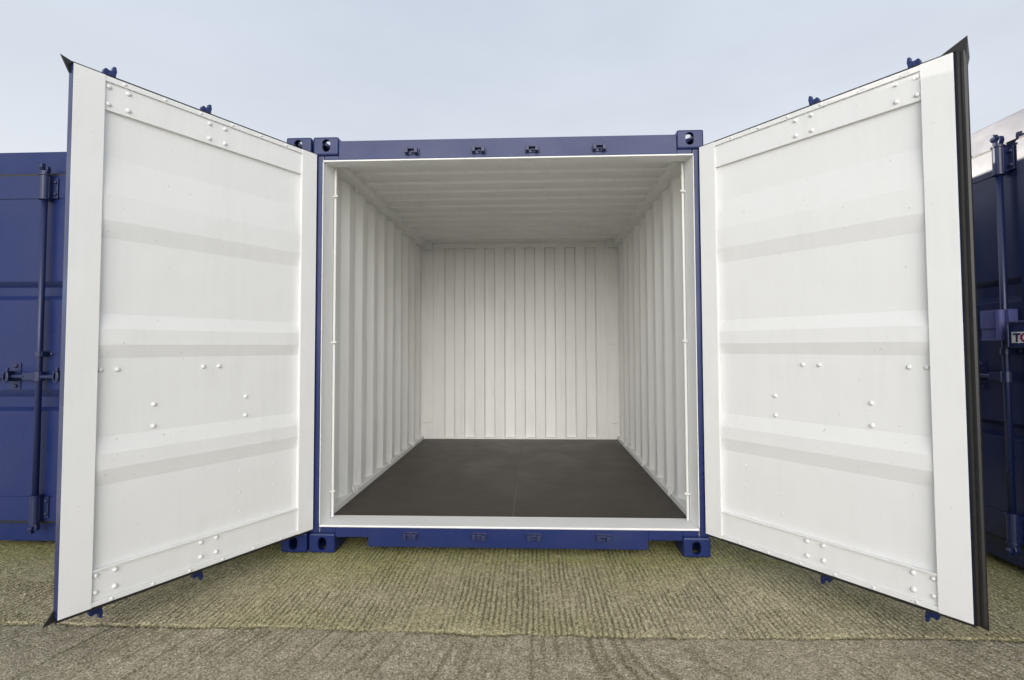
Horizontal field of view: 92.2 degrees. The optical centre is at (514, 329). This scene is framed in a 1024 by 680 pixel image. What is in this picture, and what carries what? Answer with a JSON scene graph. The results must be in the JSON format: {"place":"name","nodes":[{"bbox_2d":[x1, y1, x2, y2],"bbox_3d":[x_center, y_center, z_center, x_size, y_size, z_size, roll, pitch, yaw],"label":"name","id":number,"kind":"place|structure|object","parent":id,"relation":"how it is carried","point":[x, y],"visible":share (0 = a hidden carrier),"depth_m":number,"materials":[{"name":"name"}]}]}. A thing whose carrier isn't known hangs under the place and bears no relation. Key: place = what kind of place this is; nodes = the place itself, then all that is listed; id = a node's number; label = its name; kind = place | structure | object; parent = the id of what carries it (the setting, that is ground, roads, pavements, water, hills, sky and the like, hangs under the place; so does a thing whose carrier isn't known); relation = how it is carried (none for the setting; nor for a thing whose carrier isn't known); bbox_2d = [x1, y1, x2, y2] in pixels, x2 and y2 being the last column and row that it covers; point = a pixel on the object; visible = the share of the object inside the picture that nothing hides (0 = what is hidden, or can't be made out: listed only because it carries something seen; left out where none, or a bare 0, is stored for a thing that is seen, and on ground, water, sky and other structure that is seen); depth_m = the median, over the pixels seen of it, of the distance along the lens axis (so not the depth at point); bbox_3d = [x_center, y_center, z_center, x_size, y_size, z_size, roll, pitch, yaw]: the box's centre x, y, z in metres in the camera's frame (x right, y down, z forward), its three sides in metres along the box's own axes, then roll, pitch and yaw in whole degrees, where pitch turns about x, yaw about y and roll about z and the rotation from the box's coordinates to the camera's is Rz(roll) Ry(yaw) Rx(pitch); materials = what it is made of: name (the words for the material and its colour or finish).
{"place":"outdoors","nodes":[
{"label":"outdoors","id":0,"kind":"place"},
{"bbox_2d":[0,536,1023,679],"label":"pavement","id":1,"kind":"structure","parent":0,"point":[354,608],"depth_m":2.26,"materials":[{"name":"concrete"}]},
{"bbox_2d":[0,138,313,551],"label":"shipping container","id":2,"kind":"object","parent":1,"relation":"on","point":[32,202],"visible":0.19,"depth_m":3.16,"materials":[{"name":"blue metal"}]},
{"bbox_2d":[0,163,65,534],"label":"door","id":3,"kind":"structure","parent":2,"relation":"in","point":[32,206],"depth_m":3.16,"materials":[{"name":"blue paint"}]},
{"bbox_2d":[42,36,988,630],"bbox_3d":[0.056,0.105,3.990,3.810,2.591,4.046,0,-2,2],"label":"shipping container","id":4,"kind":"object","parent":1,"relation":"on","point":[760,338],"visible":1,"depth_m":2.73,"materials":[{"name":"white metal"}]},
{"bbox_2d":[42,54,316,628],"bbox_3d":[-1.618,0.045,2.582,0.126,2.507,1.236,-1,-2,32],"label":"door","id":5,"kind":"structure","parent":4,"relation":"in","point":[186,428],"depth_m":2.42,"materials":[{"name":"white paint"}]},
{"bbox_2d":[699,36,988,630],"bbox_3d":[1.540,0.031,2.512,0.126,2.507,1.240,1,-3,-35],"label":"door","id":6,"kind":"structure","parent":4,"relation":"in","point":[842,400],"depth_m":2.34,"materials":[{"name":"white paint"}]},
{"bbox_2d":[971,109,1023,567],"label":"shipping container","id":7,"kind":"object","parent":1,"relation":"on","point":[997,151],"visible":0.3,"depth_m":2.76,"materials":[{"name":"blue metal"}]},
{"bbox_2d":[972,135,1023,555],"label":"door","id":8,"kind":"structure","parent":7,"relation":"in","point":[997,172],"depth_m":2.75,"materials":[{"name":"blue paint"}]},
{"bbox_2d":[0,0,1023,152],"label":"sky","id":9,"kind":"structure","parent":0,"point":[347,70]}
]}

